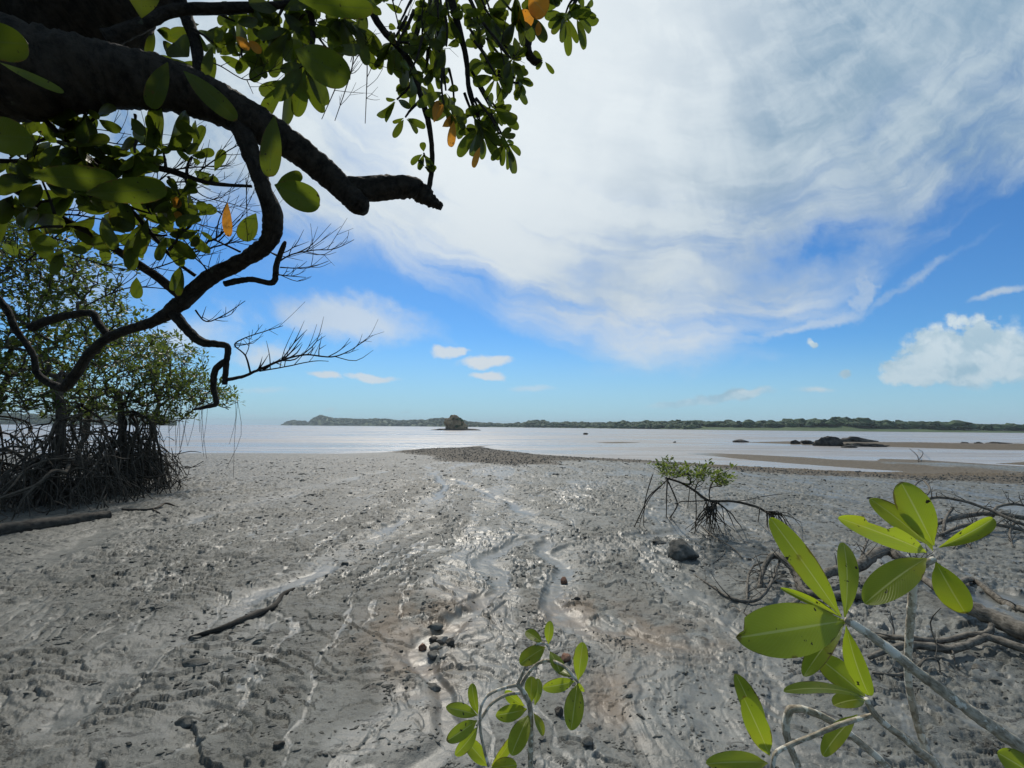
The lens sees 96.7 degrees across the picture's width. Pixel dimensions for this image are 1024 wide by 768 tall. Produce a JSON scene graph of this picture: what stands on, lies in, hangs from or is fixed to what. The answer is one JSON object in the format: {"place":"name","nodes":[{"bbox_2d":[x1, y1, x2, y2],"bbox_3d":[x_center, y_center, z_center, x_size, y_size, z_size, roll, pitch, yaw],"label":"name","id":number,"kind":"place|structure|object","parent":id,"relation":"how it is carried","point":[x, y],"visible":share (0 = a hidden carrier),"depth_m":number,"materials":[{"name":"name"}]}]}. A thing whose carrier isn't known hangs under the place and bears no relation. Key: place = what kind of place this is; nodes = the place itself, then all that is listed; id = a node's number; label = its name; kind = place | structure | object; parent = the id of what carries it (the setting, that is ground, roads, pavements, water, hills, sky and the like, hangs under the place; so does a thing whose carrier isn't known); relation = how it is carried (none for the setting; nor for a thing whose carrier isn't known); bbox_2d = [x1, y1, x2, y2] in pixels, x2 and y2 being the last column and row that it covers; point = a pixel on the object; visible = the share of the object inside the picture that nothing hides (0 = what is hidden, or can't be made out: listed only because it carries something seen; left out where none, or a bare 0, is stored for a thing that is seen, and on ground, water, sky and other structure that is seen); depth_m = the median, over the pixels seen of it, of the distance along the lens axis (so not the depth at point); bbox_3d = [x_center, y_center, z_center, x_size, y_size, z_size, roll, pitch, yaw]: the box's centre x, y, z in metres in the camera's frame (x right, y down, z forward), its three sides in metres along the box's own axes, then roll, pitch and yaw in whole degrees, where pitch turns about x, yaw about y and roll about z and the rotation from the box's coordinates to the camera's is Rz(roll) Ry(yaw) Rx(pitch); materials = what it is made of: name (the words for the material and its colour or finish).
{"place":"outdoors","nodes":[
{"label":"outdoors","id":0,"kind":"place"},
{"bbox_2d":[0,417,176,425],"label":"hills","id":1,"kind":"structure","parent":0,"point":[68,421],"depth_m":697.94,"materials":[{"name":"green plant"}]},
{"bbox_2d":[0,412,176,424],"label":"forest","id":2,"kind":"object","parent":1,"relation":"on","point":[36,420],"visible":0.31,"depth_m":707.80,"materials":[{"name":"green plant"}]},
{"bbox_2d":[0,441,1023,767],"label":"mud flat","id":3,"kind":"structure","parent":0,"point":[64,713],"depth_m":4.00,"materials":[{"name":"grey soil"}]},
{"bbox_2d":[0,198,103,503],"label":"mangrove tree","id":4,"kind":"object","parent":3,"relation":"on","point":[7,378],"visible":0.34,"depth_m":9.90,"materials":[{"name":"green plant"}]},
{"bbox_2d":[0,510,111,535],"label":"fallen log","id":5,"kind":"object","parent":3,"relation":"on","point":[7,528],"visible":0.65,"depth_m":7.12,"materials":[{"name":"wood"}]},
{"bbox_2d":[0,216,182,521],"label":"mangrove tree","id":6,"kind":"object","parent":3,"relation":"on","point":[52,484],"visible":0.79,"depth_m":9.48,"materials":[{"name":"green plant"}]},
{"bbox_2d":[0,272,192,473],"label":"mangrove tree","id":7,"kind":"object","parent":3,"relation":"on","point":[95,307],"visible":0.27,"depth_m":15.60,"materials":[{"name":"green plant"}]},
{"bbox_2d":[8,332,230,495],"bbox_3d":[-10.085,0.718,11.599,5.205,4.092,3.299,0,-5,0],"label":"mangrove tree","id":8,"kind":"object","parent":3,"relation":"on","point":[154,472],"visible":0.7,"depth_m":11.44,"materials":[{"name":"green plant"}]},
{"bbox_2d":[121,502,174,513],"bbox_3d":[-6.826,2.366,8.752,1.026,0.100,0.604,-1,-6,18],"label":"forked twig","id":9,"kind":"object","parent":3,"relation":"on","point":[136,509],"visible":1,"depth_m":8.59,"materials":[{"name":"brown wood"}]},
{"bbox_2d":[94,336,244,479],"bbox_3d":[-10.048,0.744,13.384,4.787,4.306,2.735,-2,-6,28],"label":"mangrove tree","id":10,"kind":"object","parent":3,"relation":"on","point":[220,394],"visible":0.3,"depth_m":13.48,"materials":[{"name":"green plant"}]},
{"bbox_2d":[174,716,200,727],"bbox_3d":[-1.784,1.864,2.505,0.133,0.061,0.068,3,-6,-23],"label":"stone","id":11,"kind":"object","parent":3,"relation":"on","point":[184,721],"visible":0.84,"depth_m":2.49,"materials":[{"name":"grey stone"}]},
{"bbox_2d":[182,658,209,667],"bbox_3d":[-2.166,1.912,3.119,0.175,0.057,0.094,1,-5,-11],"label":"stone","id":12,"kind":"object","parent":3,"relation":"on","point":[193,662],"visible":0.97,"depth_m":3.10,"materials":[{"name":"grey stone"}]},
{"bbox_2d":[188,588,295,638],"bbox_3d":[-2.248,1.988,3.988,0.204,0.077,1.053,-2,-6,19],"label":"buried stick","id":13,"kind":"object","parent":3,"relation":"on","point":[254,614],"visible":0.97,"depth_m":3.79,"materials":[{"name":"brown wood"}]},
{"bbox_2d":[273,740,284,749],"bbox_3d":[-1.185,1.829,2.310,0.055,0.040,0.047,5,-7,-43],"label":"stone","id":14,"kind":"object","parent":3,"relation":"on","point":[279,744],"visible":1,"depth_m":2.30,"materials":[{"name":"grey stone"}]},
{"bbox_2d":[0,0,598,410],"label":"overhanging tree","id":15,"kind":"object","parent":3,"relation":"on","point":[64,64],"visible":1,"depth_m":2.10,"materials":[{"name":"green plant"}]},
{"bbox_2d":[418,643,426,650],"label":"stone","id":16,"kind":"object","parent":3,"relation":"on","point":[422,647],"visible":0.99,"depth_m":3.44,"materials":[{"name":"brown stone"}]},
{"bbox_2d":[427,650,438,659],"bbox_3d":[-0.571,1.965,3.309,0.086,0.049,0.112,3,-6,-30],"label":"stone","id":17,"kind":"object","parent":3,"relation":"on","point":[431,655],"visible":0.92,"depth_m":3.28,"materials":[{"name":"grey stone"}]},
{"bbox_2d":[429,636,437,642],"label":"stone","id":18,"kind":"object","parent":3,"relation":"on","point":[433,639],"visible":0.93,"depth_m":3.54,"materials":[{"name":"grey stone"}]},
{"bbox_2d":[428,683,440,691],"bbox_3d":[-0.504,1.927,2.885,0.084,0.056,0.084,-3,-6,31],"label":"stone","id":19,"kind":"object","parent":3,"relation":"on","point":[434,687],"visible":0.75,"depth_m":2.87,"materials":[{"name":"grey stone"}]},
{"bbox_2d":[429,642,439,650],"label":"stone","id":20,"kind":"object","parent":3,"relation":"on","point":[433,646],"visible":0.76,"depth_m":3.41,"materials":[{"name":"grey stone"}]},
{"bbox_2d":[427,622,443,630],"bbox_3d":[-0.625,1.986,3.729,0.122,0.052,0.085,-1,-6,19],"label":"stone","id":21,"kind":"object","parent":3,"relation":"on","point":[436,626],"visible":1,"depth_m":3.70,"materials":[{"name":"grey stone"}]},
{"bbox_2d":[436,636,447,642],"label":"stone","id":22,"kind":"object","parent":3,"relation":"on","point":[441,639],"visible":0.91,"depth_m":3.53,"materials":[{"name":"grey stone"}]},
{"bbox_2d":[445,638,454,646],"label":"stone","id":23,"kind":"object","parent":3,"relation":"on","point":[450,642],"visible":0.91,"depth_m":3.40,"materials":[{"name":"grey stone"}]},
{"bbox_2d":[0,456,1023,767],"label":"mud clods","id":24,"kind":"object","parent":3,"relation":"on","point":[388,686],"visible":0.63,"depth_m":3.71,"materials":[{"name":"grey soil"}]},
{"bbox_2d":[446,621,587,767],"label":"mangrove seedling","id":25,"kind":"object","parent":3,"relation":"on","point":[463,734],"visible":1,"depth_m":1.35,"materials":[{"name":"green plant"}]},
{"bbox_2d":[554,706,562,716],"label":"stone","id":26,"kind":"object","parent":3,"relation":"on","point":[558,711],"visible":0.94,"depth_m":2.58,"materials":[{"name":"grey stone"}]},
{"bbox_2d":[560,577,567,583],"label":"stone","id":27,"kind":"object","parent":3,"relation":"on","point":[563,580],"visible":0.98,"depth_m":4.87,"materials":[{"name":"brown stone"}]},
{"bbox_2d":[561,652,570,661],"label":"stone","id":28,"kind":"object","parent":3,"relation":"on","point":[565,657],"visible":0.91,"depth_m":3.19,"materials":[{"name":"brown stone"}]},
{"bbox_2d":[582,736,592,745],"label":"stone","id":29,"kind":"object","parent":3,"relation":"on","point":[587,741],"visible":1,"depth_m":2.35,"materials":[{"name":"grey stone"}]},
{"bbox_2d":[652,539,666,543],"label":"stone","id":30,"kind":"object","parent":3,"relation":"on","point":[657,541],"visible":0.98,"depth_m":6.53,"materials":[{"name":"grey stone"}]},
{"bbox_2d":[667,539,698,561],"bbox_3d":[2.201,2.163,5.851,0.393,0.321,0.322,1,-5,-11],"label":"boulder","id":31,"kind":"object","parent":3,"relation":"on","point":[681,550],"visible":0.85,"depth_m":5.76,"materials":[{"name":"grey stone"}]},
{"bbox_2d":[402,447,1023,484],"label":"pebbles","id":32,"kind":"object","parent":3,"relation":"on","point":[526,457],"visible":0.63,"depth_m":24.18,"materials":[{"name":"stone"}]},
{"bbox_2d":[634,455,799,534],"bbox_3d":[3.282,1.788,7.536,2.134,1.379,3.721,-4,-7,41],"label":"mangrove sapling","id":33,"kind":"object","parent":3,"relation":"on","point":[721,481],"visible":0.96,"depth_m":7.04,"materials":[{"name":"green plant"}]},
{"bbox_2d":[700,524,742,563],"bbox_3d":[3.026,2.231,6.644,0.382,0.167,2.356,-1,-6,19],"label":"thin twig","id":34,"kind":"object","parent":3,"relation":"on","point":[719,540],"visible":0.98,"depth_m":6.28,"materials":[{"name":"brown wood"}]},
{"bbox_2d":[732,439,748,441],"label":"rock","id":35,"kind":"object","parent":3,"relation":"on","point":[740,440],"visible":0.77,"depth_m":65.61,"materials":[{"name":"grey stone"}]},
{"bbox_2d":[790,440,800,443],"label":"rock","id":36,"kind":"object","parent":3,"relation":"on","point":[794,442],"visible":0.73,"depth_m":59.87,"materials":[{"name":"grey stone"}]},
{"bbox_2d":[800,440,813,443],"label":"rock","id":37,"kind":"object","parent":3,"relation":"on","point":[806,442],"visible":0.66,"depth_m":58.70,"materials":[{"name":"grey stone"}]},
{"bbox_2d":[694,537,935,615],"bbox_3d":[3.178,1.892,4.977,2.980,0.539,1.339,3,-6,-25],"label":"dead branch","id":38,"kind":"object","parent":3,"relation":"on","point":[867,559],"visible":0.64,"depth_m":4.88,"materials":[{"name":"grey wood"}]},
{"bbox_2d":[812,436,843,445],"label":"boulder","id":39,"kind":"object","parent":3,"relation":"on","point":[829,441],"visible":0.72,"depth_m":54.26,"materials":[{"name":"grey stone"}]},
{"bbox_2d":[841,445,857,447],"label":"rock","id":40,"kind":"object","parent":3,"relation":"on","point":[849,446],"visible":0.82,"depth_m":49.62,"materials":[{"name":"grey stone"}]},
{"bbox_2d":[706,482,995,767],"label":"mangrove shoot","id":41,"kind":"object","parent":3,"relation":"on","point":[909,515],"visible":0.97,"depth_m":0.75,"materials":[{"name":"green plant"}]},
{"bbox_2d":[840,436,878,441],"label":"rock slab","id":42,"kind":"object","parent":3,"relation":"on","point":[853,439],"visible":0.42,"depth_m":62.66,"materials":[{"name":"grey stone"}]},
{"bbox_2d":[840,443,888,446],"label":"rock slab","id":43,"kind":"object","parent":3,"relation":"on","point":[867,445],"visible":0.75,"depth_m":52.62,"materials":[{"name":"grey stone"}]},
{"bbox_2d":[736,517,1023,767],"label":"mangrove shoot","id":44,"kind":"object","parent":3,"relation":"on","point":[810,632],"visible":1,"depth_m":0.67,"materials":[{"name":"green plant"}]},
{"bbox_2d":[867,608,1023,682],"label":"forked branch","id":45,"kind":"object","parent":3,"relation":"on","point":[977,638],"visible":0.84,"depth_m":3.29,"materials":[{"name":"grey wood"}]},
{"bbox_2d":[889,478,1023,548],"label":"bare bush","id":46,"kind":"object","parent":3,"relation":"on","point":[993,513],"visible":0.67,"depth_m":7.44,"materials":[{"name":"brown wood"}]},
{"bbox_2d":[921,575,1023,639],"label":"driftwood trunk","id":47,"kind":"object","parent":3,"relation":"on","point":[1009,625],"visible":0.6,"depth_m":3.67,"materials":[{"name":"grey wood"}]},
{"bbox_2d":[971,663,984,671],"bbox_3d":[3.196,1.951,3.126,0.074,0.051,0.099,-5,-7,44],"label":"stone","id":48,"kind":"object","parent":3,"relation":"on","point":[977,666],"visible":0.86,"depth_m":3.11,"materials":[{"name":"grey stone"}]},
{"bbox_2d":[987,442,1012,443],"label":"rock","id":49,"kind":"object","parent":3,"relation":"on","point":[999,442],"visible":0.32,"depth_m":60.49,"materials":[{"name":"grey stone"}]},
{"bbox_2d":[0,424,1023,471],"bbox_3d":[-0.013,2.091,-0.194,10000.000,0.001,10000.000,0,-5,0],"label":"water","id":50,"kind":"structure","parent":0,"point":[653,444],"depth_m":60.94,"materials":[{"name":"grey liquid"}]},
{"bbox_2d":[433,415,478,429],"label":"rocky islet","id":51,"kind":"object","parent":50,"relation":"in","point":[453,422],"visible":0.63,"depth_m":223.02,"materials":[{"name":"grey stone"}]},
{"bbox_2d":[0,0,1023,424],"label":"sky","id":52,"kind":"structure","parent":0,"point":[711,210],"materials":[{"name":"blue"}]},
{"bbox_2d":[286,417,1023,432],"bbox_3d":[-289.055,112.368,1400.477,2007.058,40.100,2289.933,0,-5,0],"label":"hills","id":53,"kind":"structure","parent":0,"point":[829,428],"depth_m":378.94,"materials":[{"name":"green plant"}]},
{"bbox_2d":[281,415,1023,429],"bbox_3d":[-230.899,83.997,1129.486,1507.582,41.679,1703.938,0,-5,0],"label":"forest","id":54,"kind":"object","parent":53,"relation":"on","point":[869,422],"visible":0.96,"depth_m":452.19,"materials":[{"name":"green plant"}]}
]}

